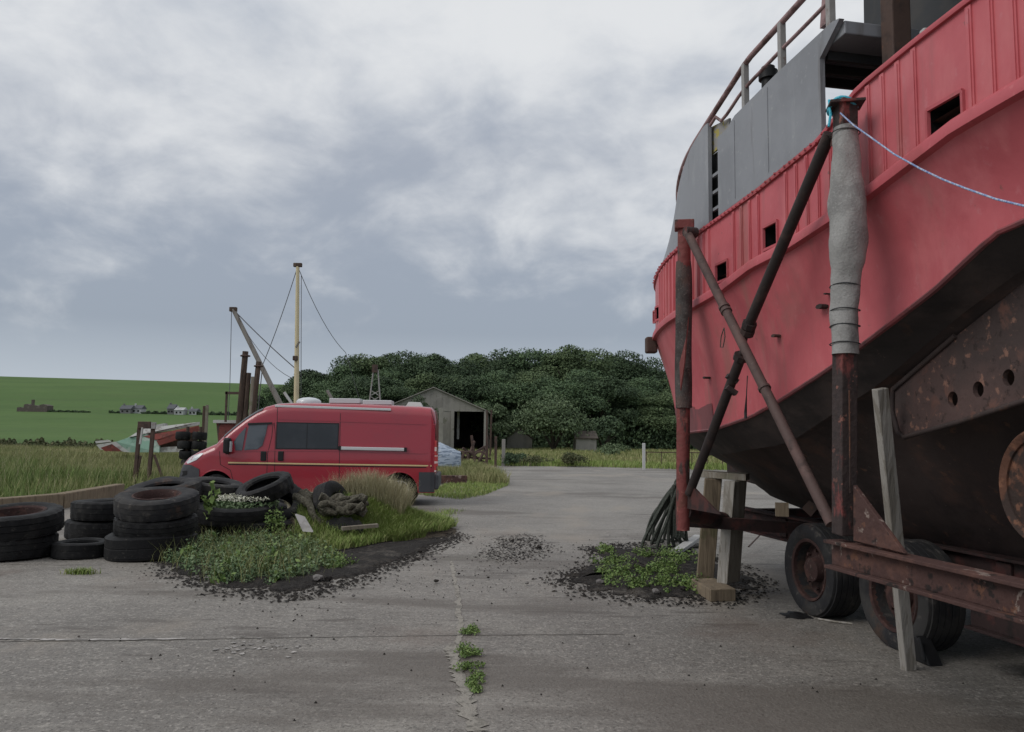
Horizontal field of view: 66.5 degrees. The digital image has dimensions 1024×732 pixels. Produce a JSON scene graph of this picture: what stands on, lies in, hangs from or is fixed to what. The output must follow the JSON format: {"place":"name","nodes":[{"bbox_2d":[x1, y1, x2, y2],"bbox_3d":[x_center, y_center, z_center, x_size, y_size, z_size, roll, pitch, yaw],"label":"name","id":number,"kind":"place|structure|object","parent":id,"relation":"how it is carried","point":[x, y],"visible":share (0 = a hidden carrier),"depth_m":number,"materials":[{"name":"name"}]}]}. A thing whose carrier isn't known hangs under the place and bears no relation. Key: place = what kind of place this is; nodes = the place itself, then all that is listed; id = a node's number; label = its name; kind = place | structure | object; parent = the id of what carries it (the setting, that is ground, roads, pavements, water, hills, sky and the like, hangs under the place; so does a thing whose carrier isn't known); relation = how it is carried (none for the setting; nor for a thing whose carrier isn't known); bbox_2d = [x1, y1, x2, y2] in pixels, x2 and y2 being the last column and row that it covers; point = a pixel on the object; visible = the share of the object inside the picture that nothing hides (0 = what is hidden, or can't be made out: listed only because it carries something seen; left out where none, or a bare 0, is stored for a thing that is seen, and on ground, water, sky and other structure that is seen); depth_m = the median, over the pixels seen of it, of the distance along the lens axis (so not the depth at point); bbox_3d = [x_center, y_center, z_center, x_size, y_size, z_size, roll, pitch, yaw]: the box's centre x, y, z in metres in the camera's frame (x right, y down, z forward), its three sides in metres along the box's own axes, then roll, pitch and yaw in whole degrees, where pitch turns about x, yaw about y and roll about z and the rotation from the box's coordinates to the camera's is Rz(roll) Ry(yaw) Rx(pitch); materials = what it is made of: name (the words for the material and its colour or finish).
{"place":"outdoors","nodes":[
{"label":"outdoors","id":0,"kind":"place"},
{"bbox_2d":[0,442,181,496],"bbox_3d":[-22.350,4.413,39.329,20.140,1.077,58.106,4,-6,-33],"label":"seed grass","id":1,"kind":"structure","parent":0,"point":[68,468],"depth_m":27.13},
{"bbox_2d":[0,443,207,496],"bbox_3d":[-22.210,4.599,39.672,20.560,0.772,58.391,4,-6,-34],"label":"tall grass","id":2,"kind":"structure","parent":0,"point":[167,463],"depth_m":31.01,"materials":[{"name":"plant"}]},
{"bbox_2d":[0,376,720,495],"bbox_3d":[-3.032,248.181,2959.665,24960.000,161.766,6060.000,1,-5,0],"label":"terrain","id":3,"kind":"structure","parent":0,"point":[99,399],"depth_m":544.26,"materials":[{"name":"plant"}]},
{"bbox_2d":[17,400,52,411],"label":"ruin","id":4,"kind":"object","parent":3,"relation":"on","point":[32,407],"visible":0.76,"depth_m":439.38,"materials":[{"name":"stone"}]},
{"bbox_2d":[0,437,113,447],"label":"bramble scrub","id":5,"kind":"object","parent":3,"relation":"on","point":[42,442],"visible":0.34,"depth_m":62.74,"materials":[{"name":"green plant"}]},
{"bbox_2d":[95,422,199,451],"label":"wrecked boat","id":6,"kind":"object","parent":3,"relation":"on","point":[166,441],"visible":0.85,"depth_m":40.05,"materials":[{"name":"green paint"}]},
{"bbox_2d":[133,421,162,482],"bbox_3d":[-11.257,2.744,24.302,1.009,2.021,0.175,1,-5,0],"label":"winch frame","id":7,"kind":"object","parent":3,"relation":"on","point":[142,425],"visible":0.9,"depth_m":24.31,"materials":[{"name":"wood"}]},
{"bbox_2d":[228,307,293,417],"bbox_3d":[-8.287,0.962,27.244,3.755,6.177,0.220,0,-5,12],"label":"derrick","id":8,"kind":"object","parent":3,"relation":"on","point":[233,310],"visible":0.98,"depth_m":27.51,"materials":[{"name":"metal"}]},
{"bbox_2d":[261,385,293,407],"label":"tree","id":9,"kind":"object","parent":3,"relation":"on","point":[269,401],"visible":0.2,"depth_m":123.49,"materials":[{"name":"green plant"}]},
{"bbox_2d":[270,369,328,401],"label":"tree","id":10,"kind":"object","parent":3,"relation":"on","point":[312,373],"visible":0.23,"depth_m":126.01,"materials":[{"name":"green plant"}]},
{"bbox_2d":[289,362,366,399],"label":"tree","id":11,"kind":"object","parent":3,"relation":"on","point":[339,370],"visible":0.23,"depth_m":126.05,"materials":[{"name":"green plant"}]},
{"bbox_2d":[308,374,370,402],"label":"tree","id":12,"kind":"object","parent":3,"relation":"on","point":[333,389],"visible":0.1,"depth_m":112.37,"materials":[{"name":"green plant"}]},
{"bbox_2d":[342,352,399,379],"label":"tree","id":13,"kind":"object","parent":3,"relation":"on","point":[379,361],"visible":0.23,"depth_m":128.18,"materials":[{"name":"green plant"}]},
{"bbox_2d":[338,374,408,400],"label":"tree","id":14,"kind":"object","parent":3,"relation":"on","point":[391,388],"visible":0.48,"depth_m":106.81,"materials":[{"name":"green plant"}]},
{"bbox_2d":[369,353,442,393],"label":"tree","id":15,"kind":"object","parent":3,"relation":"on","point":[398,376],"visible":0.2,"depth_m":122.77,"materials":[{"name":"green plant"}]},
{"bbox_2d":[385,349,459,388],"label":"tree","id":16,"kind":"object","parent":3,"relation":"on","point":[410,363],"visible":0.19,"depth_m":124.88,"materials":[{"name":"green plant"}]},
{"bbox_2d":[404,372,464,396],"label":"tree","id":17,"kind":"object","parent":3,"relation":"on","point":[422,381],"visible":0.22,"depth_m":111.56,"materials":[{"name":"green plant"}]},
{"bbox_2d":[394,387,489,450],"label":"barn","id":18,"kind":"structure","parent":3,"relation":"on","point":[457,430],"depth_m":84.02,"materials":[{"name":"white paint"}]},
{"bbox_2d":[413,359,480,390],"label":"tree","id":19,"kind":"object","parent":3,"relation":"on","point":[437,369],"visible":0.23,"depth_m":122.89,"materials":[{"name":"green plant"}]},
{"bbox_2d":[430,373,506,420],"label":"tree","id":20,"kind":"object","parent":3,"relation":"on","point":[461,389],"visible":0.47,"depth_m":109.13,"materials":[{"name":"green plant"}]},
{"bbox_2d":[459,352,505,371],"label":"tree","id":21,"kind":"object","parent":3,"relation":"on","point":[478,357],"visible":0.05,"depth_m":131.27,"materials":[{"name":"green plant"}]},
{"bbox_2d":[468,402,512,447],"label":"bush","id":22,"kind":"object","parent":3,"relation":"on","point":[499,411],"visible":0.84,"depth_m":95.18,"materials":[{"name":"green plant"}]},
{"bbox_2d":[464,369,541,434],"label":"tree","id":23,"kind":"object","parent":3,"relation":"on","point":[509,390],"visible":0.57,"depth_m":109.52,"materials":[{"name":"green plant"}]},
{"bbox_2d":[477,347,532,433],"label":"tree","id":24,"kind":"object","parent":3,"relation":"on","point":[502,364],"visible":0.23,"depth_m":124.96,"materials":[{"name":"green plant"}]},
{"bbox_2d":[481,347,551,421],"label":"tree","id":25,"kind":"object","parent":3,"relation":"on","point":[531,355],"visible":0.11,"depth_m":123.18,"materials":[{"name":"green plant"}]},
{"bbox_2d":[505,427,533,448],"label":"shed","id":26,"kind":"structure","parent":3,"relation":"on","point":[517,441],"depth_m":97.55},
{"bbox_2d":[488,370,554,426],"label":"tree","id":27,"kind":"object","parent":3,"relation":"on","point":[528,377],"visible":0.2,"depth_m":113.38,"materials":[{"name":"green plant"}]},
{"bbox_2d":[508,392,594,448],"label":"bush","id":28,"kind":"object","parent":3,"relation":"on","point":[561,423],"visible":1,"depth_m":92.28,"materials":[{"name":"green plant"}]},
{"bbox_2d":[517,367,611,447],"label":"tree","id":29,"kind":"object","parent":3,"relation":"on","point":[569,390],"visible":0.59,"depth_m":105.77,"materials":[{"name":"green plant"}]},
{"bbox_2d":[530,344,617,435],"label":"tree","id":30,"kind":"object","parent":3,"relation":"on","point":[574,360],"visible":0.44,"depth_m":120.58,"materials":[{"name":"green plant"}]},
{"bbox_2d":[560,451,589,464],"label":"shrub","id":31,"kind":"object","parent":3,"relation":"on","point":[568,457],"visible":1,"depth_m":43.33,"materials":[{"name":"green plant"}]},
{"bbox_2d":[573,431,597,450],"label":"shed","id":32,"kind":"structure","parent":3,"relation":"on","point":[583,441],"depth_m":91.58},
{"bbox_2d":[493,408,696,450],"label":"undergrowth","id":33,"kind":"object","parent":3,"relation":"on","point":[647,435],"visible":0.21,"depth_m":105.51,"materials":[{"name":"green plant"}]},
{"bbox_2d":[581,415,625,448],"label":"bush","id":34,"kind":"object","parent":3,"relation":"on","point":[603,427],"visible":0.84,"depth_m":96.48,"materials":[{"name":"green plant"}]},
{"bbox_2d":[566,375,643,423],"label":"tree","id":35,"kind":"object","parent":3,"relation":"on","point":[613,388],"visible":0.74,"depth_m":106.05,"materials":[{"name":"green plant"}]},
{"bbox_2d":[483,458,726,469],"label":"edge grass","id":36,"kind":"structure","parent":3,"relation":"on","point":[637,464],"depth_m":43.74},
{"bbox_2d":[592,443,631,455],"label":"shrub","id":37,"kind":"object","parent":3,"relation":"on","point":[611,448],"visible":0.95,"depth_m":69.32,"materials":[{"name":"green plant"}]},
{"bbox_2d":[594,350,654,438],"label":"tree","id":38,"kind":"object","parent":3,"relation":"on","point":[628,364],"visible":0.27,"depth_m":126.88,"materials":[{"name":"green plant"}]},
{"bbox_2d":[587,376,675,444],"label":"tree","id":39,"kind":"object","parent":3,"relation":"on","point":[635,383],"visible":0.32,"depth_m":112.03,"materials":[{"name":"green plant"}]},
{"bbox_2d":[607,356,671,444],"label":"tree","id":40,"kind":"object","parent":3,"relation":"on","point":[655,373],"visible":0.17,"depth_m":127.88,"materials":[{"name":"green plant"}]},
{"bbox_2d":[621,390,676,444],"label":"tree","id":41,"kind":"object","parent":3,"relation":"on","point":[663,398],"visible":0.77,"depth_m":106.32,"materials":[{"name":"green plant"}]},
{"bbox_2d":[0,0,863,384],"label":"sky","id":42,"kind":"structure","parent":0,"point":[451,179],"materials":[{"name":"grey"}]},
{"bbox_2d":[418,480,508,498],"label":"rough grass","id":43,"kind":"structure","parent":0,"point":[443,490],"depth_m":23.21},
{"bbox_2d":[438,458,510,484],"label":"rough grass","id":44,"kind":"structure","parent":0,"point":[472,470],"depth_m":28.79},
{"bbox_2d":[0,465,1023,731],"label":"concrete yard","id":45,"kind":"structure","parent":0,"point":[764,667],"depth_m":6.02,"materials":[{"name":"concrete"}]},
{"bbox_2d":[0,532,58,561],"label":"tyre","id":46,"kind":"object","parent":45,"relation":"on","point":[25,549],"visible":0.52,"depth_m":9.90,"materials":[{"name":"rubber"}]},
{"bbox_2d":[0,502,64,541],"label":"tyre","id":47,"kind":"object","parent":46,"relation":"on","point":[24,520],"visible":1,"depth_m":10.06,"materials":[{"name":"rubber"}]},
{"bbox_2d":[0,484,124,508],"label":"timber kerb","id":48,"kind":"structure","parent":45,"relation":"on","point":[65,499],"depth_m":16.91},
{"bbox_2d":[50,538,103,559],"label":"tyre","id":49,"kind":"object","parent":45,"relation":"on","point":[80,548],"visible":0.91,"depth_m":10.06,"materials":[{"name":"rubber"}]},
{"bbox_2d":[64,519,112,538],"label":"tyre","id":50,"kind":"object","parent":49,"relation":"on","point":[73,529],"visible":0.41,"depth_m":11.65,"materials":[{"name":"rubber"}]},
{"bbox_2d":[70,498,115,521],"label":"tyre","id":51,"kind":"object","parent":50,"relation":"on","point":[94,510],"visible":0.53,"depth_m":11.70,"materials":[{"name":"rubber"}]},
{"bbox_2d":[104,532,197,561],"bbox_3d":[-4.818,2.380,10.422,1.130,0.335,1.132,1,-5,0],"label":"tyre","id":52,"kind":"object","parent":45,"relation":"on","point":[125,549],"visible":0.62,"depth_m":9.92,"materials":[{"name":"rubber"}]},
{"bbox_2d":[113,513,197,537],"bbox_3d":[-4.764,2.117,10.448,1.030,0.248,1.032,2,-1,0],"label":"tyre","id":53,"kind":"object","parent":52,"relation":"on","point":[186,525],"visible":0.73,"depth_m":10.04,"materials":[{"name":"rubber"}]},
{"bbox_2d":[113,486,199,522],"bbox_3d":[-4.761,1.839,10.473,1.050,0.281,1.053,2,4,0],"label":"tyre","id":54,"kind":"object","parent":53,"relation":"on","point":[154,504],"visible":1,"depth_m":10.15,"materials":[{"name":"rubber"}]},
{"bbox_2d":[148,476,179,485],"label":"tyre","id":55,"kind":"object","parent":45,"relation":"on","point":[173,484],"visible":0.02,"depth_m":12.83,"materials":[{"name":"rubber"}]},
{"bbox_2d":[124,477,202,495],"bbox_3d":[-5.420,1.962,12.167,1.120,0.281,1.123,-4,4,0],"label":"tyre","id":56,"kind":"object","parent":55,"relation":"on","point":[193,483],"visible":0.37,"depth_m":12.31,"materials":[{"name":"rubber"}]},
{"bbox_2d":[213,391,238,441],"bbox_3d":[-9.102,2.421,26.465,1.600,3.000,2.030,1,-5,0],"label":"boat","id":57,"kind":"object","parent":45,"relation":"on","point":[224,426],"visible":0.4,"depth_m":25.88,"materials":[{"name":"red paint"}]},
{"bbox_2d":[235,351,249,425],"bbox_3d":[-8.866,1.671,25.443,0.516,4.332,0.333,1,-5,0],"label":"piling","id":58,"kind":"object","parent":45,"relation":"on","point":[241,395],"visible":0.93,"depth_m":25.46,"materials":[{"name":"wood"}]},
{"bbox_2d":[243,373,250,419],"bbox_3d":[-8.733,2.024,25.411,0.341,3.623,0.173,1,-5,0],"label":"piling","id":59,"kind":"object","parent":45,"relation":"on","point":[247,395],"visible":0.4,"depth_m":25.45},
{"bbox_2d":[150,519,344,584],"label":"weed stalks","id":60,"kind":"object","parent":45,"relation":"on","point":[257,555],"visible":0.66,"depth_m":9.74,"materials":[{"name":"green plant"}]},
{"bbox_2d":[160,526,342,584],"bbox_3d":[-3.437,2.394,10.223,2.208,0.309,3.843,3,-6,-24],"label":"weed patch","id":61,"kind":"object","parent":45,"relation":"on","point":[237,574],"visible":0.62,"depth_m":9.61,"materials":[{"name":"green plant"}]},
{"bbox_2d":[216,519,292,539],"bbox_3d":[-4.000,2.557,12.222,1.200,0.324,1.203,1,-5,0],"label":"tyre","id":62,"kind":"object","parent":45,"relation":"on","point":[287,522],"visible":0.2,"depth_m":11.70,"materials":[{"name":"rubber"}]},
{"bbox_2d":[195,498,276,527],"bbox_3d":[-4.306,2.264,12.127,1.240,0.281,1.240,2,0,0],"label":"tyre","id":63,"kind":"object","parent":62,"relation":"on","point":[226,518],"visible":0.63,"depth_m":11.60,"materials":[{"name":"rubber"}]},
{"bbox_2d":[201,480,220,518],"bbox_3d":[-4.492,2.020,11.617,0.307,0.650,0.228,1,-5,0],"label":"thistle","id":64,"kind":"object","parent":63,"relation":"on","point":[212,501],"visible":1,"depth_m":11.61,"materials":[{"name":"green plant"}]},
{"bbox_2d":[209,499,279,508],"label":"flower leaves","id":65,"kind":"object","parent":63,"relation":"on","point":[231,504],"visible":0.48,"depth_m":11.94,"materials":[{"name":"green plant"}]},
{"bbox_2d":[235,471,294,507],"bbox_3d":[-3.947,1.965,12.477,0.900,0.281,0.900,-16,13,-2],"label":"tyre","id":66,"kind":"object","parent":63,"relation":"on","point":[280,485],"visible":0.81,"depth_m":12.24,"materials":[{"name":"rubber"}]},
{"bbox_2d":[263,506,285,530],"bbox_3d":[-3.586,2.297,11.816,0.309,0.376,0.430,1,-5,0],"label":"weed patch","id":67,"kind":"object","parent":62,"relation":"on","point":[277,521],"visible":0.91,"depth_m":11.79,"materials":[{"name":"green plant"}]},
{"bbox_2d":[251,361,262,413],"bbox_3d":[-8.453,1.841,25.428,0.549,4.002,0.303,1,-5,0],"label":"piling","id":68,"kind":"object","parent":45,"relation":"on","point":[258,366],"visible":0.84,"depth_m":25.47,"materials":[{"name":"wood"}]},
{"bbox_2d":[0,634,585,641],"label":"pavement joint","id":69,"kind":"object","parent":45,"relation":"on","point":[299,637],"visible":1,"depth_m":6.33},
{"bbox_2d":[157,536,448,590],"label":"dark soil","id":70,"kind":"structure","parent":45,"relation":"on","point":[368,556],"depth_m":9.81,"materials":[{"name":"soil"}]},
{"bbox_2d":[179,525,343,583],"bbox_3d":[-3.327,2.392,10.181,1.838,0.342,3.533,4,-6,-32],"label":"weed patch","id":71,"kind":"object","parent":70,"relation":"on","point":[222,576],"visible":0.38,"depth_m":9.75,"materials":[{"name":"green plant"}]},
{"bbox_2d":[301,546,358,568],"bbox_3d":[-2.423,2.460,10.103,0.821,0.170,1.388,2,-5,-19],"label":"weed patch","id":72,"kind":"object","parent":70,"relation":"on","point":[336,564],"visible":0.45,"depth_m":9.80,"materials":[{"name":"green plant"}]},
{"bbox_2d":[348,492,435,541],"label":"green grass","id":73,"kind":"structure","parent":70,"relation":"on","point":[410,532],"depth_m":12.48,"materials":[{"name":"plant"}]},
{"bbox_2d":[258,263,358,409],"bbox_3d":[-7.746,0.620,31.996,2.283,7.622,10.404,0,-5,5],"label":"mast","id":74,"kind":"object","parent":45,"relation":"on","point":[296,365],"visible":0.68,"depth_m":27.22,"materials":[{"name":"paint"}]},
{"bbox_2d":[179,397,440,503],"bbox_3d":[-4.832,2.079,19.135,6.132,2.628,2.295,1,-5,-3],"label":"van","id":75,"kind":"object","parent":45,"relation":"on","point":[307,442],"visible":0.7,"depth_m":18.33,"materials":[{"name":"red paint"}]},
{"bbox_2d":[143,530,485,604],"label":"soil clods","id":76,"kind":"object","parent":45,"relation":"on","point":[295,589],"visible":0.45,"depth_m":8.73,"materials":[{"name":"soil"}]},
{"bbox_2d":[287,495,456,545],"bbox_3d":[-2.930,2.454,13.230,4.600,0.752,4.400,1,-5,0],"label":"rubble mound","id":77,"kind":"object","parent":45,"relation":"on","point":[432,534],"visible":0.09,"depth_m":12.76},
{"bbox_2d":[252,483,300,521],"bbox_3d":[-3.830,2.254,12.747,0.922,0.302,0.920,21,30,2],"label":"tyre","id":78,"kind":"object","parent":77,"relation":"on","point":[287,513],"visible":0.21,"depth_m":12.73,"materials":[{"name":"rubber"}]},
{"bbox_2d":[292,488,347,526],"bbox_3d":[-2.981,2.257,12.482,0.804,0.575,0.802,-3,-6,37],"label":"old carpet","id":79,"kind":"object","parent":77,"relation":"on","point":[304,497],"visible":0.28,"depth_m":12.26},
{"bbox_2d":[313,480,347,514],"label":"tyre","id":80,"kind":"object","parent":77,"relation":"on","point":[329,488],"visible":0.34,"depth_m":12.43,"materials":[{"name":"rubber"}]},
{"bbox_2d":[317,492,368,517],"bbox_3d":[-2.633,2.163,12.199,0.773,0.389,0.533,1,-5,-7],"label":"old net","id":81,"kind":"object","parent":77,"relation":"on","point":[338,503],"visible":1,"depth_m":12.02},
{"bbox_2d":[326,516,362,537],"bbox_3d":[-2.555,2.517,11.910,0.599,0.433,0.120,1,-5,0],"label":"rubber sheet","id":82,"kind":"object","parent":77,"relation":"on","point":[342,520],"visible":0.41,"depth_m":11.96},
{"bbox_2d":[316,467,418,513],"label":"dry grass","id":83,"kind":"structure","parent":77,"relation":"on","point":[393,492],"depth_m":13.08,"materials":[{"name":"plant"}]},
{"bbox_2d":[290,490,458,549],"bbox_3d":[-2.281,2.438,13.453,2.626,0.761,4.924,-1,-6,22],"label":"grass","id":84,"kind":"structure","parent":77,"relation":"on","point":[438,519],"depth_m":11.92,"materials":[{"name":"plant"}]},
{"bbox_2d":[438,442,460,469],"bbox_3d":[-3.334,3.904,33.782,2.227,1.500,2.000,1,-5,0],"label":"covered dinghy","id":85,"kind":"object","parent":45,"relation":"on","point":[448,456],"visible":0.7,"depth_m":33.13,"materials":[{"name":"fabric"}]},
{"bbox_2d":[449,561,481,731],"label":"slab joint","id":86,"kind":"object","parent":45,"relation":"on","point":[458,607],"visible":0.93,"depth_m":7.36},
{"bbox_2d":[444,643,488,730],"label":"slab joint spall","id":87,"kind":"object","parent":45,"relation":"on","point":[468,708],"visible":0.93,"depth_m":4.92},
{"bbox_2d":[453,641,484,657],"bbox_3d":[-0.345,2.143,5.926,0.226,0.086,0.254,4,-6,-30],"label":"weed","id":88,"kind":"object","parent":45,"relation":"on","point":[467,650],"visible":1,"depth_m":5.89,"materials":[{"name":"green plant"}]},
{"bbox_2d":[458,441,490,463],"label":"scrap machine","id":89,"kind":"object","parent":45,"relation":"on","point":[468,453],"visible":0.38,"depth_m":43.81,"materials":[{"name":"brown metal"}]},
{"bbox_2d":[457,534,557,563],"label":"soil clods","id":90,"kind":"object","parent":45,"relation":"on","point":[523,552],"visible":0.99,"depth_m":11.45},
{"bbox_2d":[533,542,784,608],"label":"soil clods","id":91,"kind":"object","parent":45,"relation":"on","point":[649,598],"visible":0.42,"depth_m":8.69,"materials":[{"name":"soil"}]},
{"bbox_2d":[565,548,757,598],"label":"dark soil","id":92,"kind":"structure","parent":45,"relation":"on","point":[688,567],"depth_m":9.15,"materials":[{"name":"soil"}]},
{"bbox_2d":[590,541,707,593],"bbox_3d":[1.692,2.474,9.908,1.733,0.211,3.172,-1,-5,15],"label":"weed patch","id":93,"kind":"object","parent":92,"relation":"on","point":[657,566],"visible":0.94,"depth_m":9.40,"materials":[{"name":"green plant"}]},
{"bbox_2d":[696,478,721,577],"bbox_3d":[2.229,1.847,8.835,0.335,1.140,0.196,1,-5,0],"label":"timber post","id":94,"kind":"object","parent":92,"relation":"on","point":[708,539],"visible":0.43,"depth_m":8.73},
{"bbox_2d":[691,578,735,601],"bbox_3d":[2.123,2.363,8.257,0.280,0.125,0.656,1,-5,-5],"label":"timber block","id":95,"kind":"object","parent":92,"relation":"on","point":[711,589],"depth_m":8.01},
{"bbox_2d":[717,480,746,583],"bbox_3d":[2.370,1.778,8.410,0.319,1.075,0.177,5,-7,-39],"label":"timber post","id":96,"kind":"object","parent":95,"relation":"on","point":[731,541],"visible":0.91,"depth_m":8.35,"materials":[{"name":"wood"}]},
{"bbox_2d":[701,470,749,480],"bbox_3d":[2.419,1.235,8.819,0.279,0.070,0.960,3,-6,-24],"label":"timber plank","id":97,"kind":"object","parent":96,"relation":"on","point":[739,476],"visible":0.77,"depth_m":8.65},
{"bbox_2d":[640,479,698,548],"bbox_3d":[2.482,2.275,12.154,0.886,1.082,1.219,-1,-5,14],"label":"rope coil","id":98,"kind":"object","parent":45,"relation":"on","point":[667,503],"visible":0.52,"depth_m":11.79,"materials":[{"name":"fabric"}]},
{"bbox_2d":[674,97,1023,650],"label":"boat trailer","id":99,"kind":"object","parent":45,"relation":"on","point":[848,554],"visible":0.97,"depth_m":5.63,"materials":[{"name":"red metal"}]},
{"bbox_2d":[645,0,1023,557],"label":"fishing boat","id":100,"kind":"object","parent":99,"relation":"on","point":[938,85],"visible":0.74,"depth_m":5.67,"materials":[{"name":"red paint"}]},
{"bbox_2d":[840,112,1023,206],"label":"rope","id":101,"kind":"object","parent":99,"relation":"hanging from","point":[938,177],"visible":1,"depth_m":4.05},
{"bbox_2d":[872,387,916,670],"bbox_3d":[2.742,1.180,5.597,0.101,2.039,0.536,-4,-7,43],"label":"timber prop","id":102,"kind":"object","parent":45,"relation":"on","point":[891,500],"visible":0.95,"depth_m":5.56,"materials":[{"name":"wood"}]},
{"bbox_2d":[914,636,942,665],"bbox_3d":[3.096,2.126,5.862,0.140,0.192,0.214,2,-5,-11],"label":"wheel chock","id":103,"kind":"object","parent":45,"relation":"on","point":[926,652],"visible":0.89,"depth_m":5.82,"materials":[{"name":"black plastic"}]},
{"bbox_2d":[454,446,726,464],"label":"meadow grass","id":104,"kind":"structure","parent":0,"point":[630,455],"depth_m":69.20,"materials":[{"name":"plant"}]},
{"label":"tyre","id":105,"kind":"object","parent":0,"visible":0},
{"bbox_2d":[193,476,242,500],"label":"tyre","id":106,"kind":"object","parent":105,"relation":"on","point":[228,486],"visible":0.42,"depth_m":12.54,"materials":[{"name":"rubber"}]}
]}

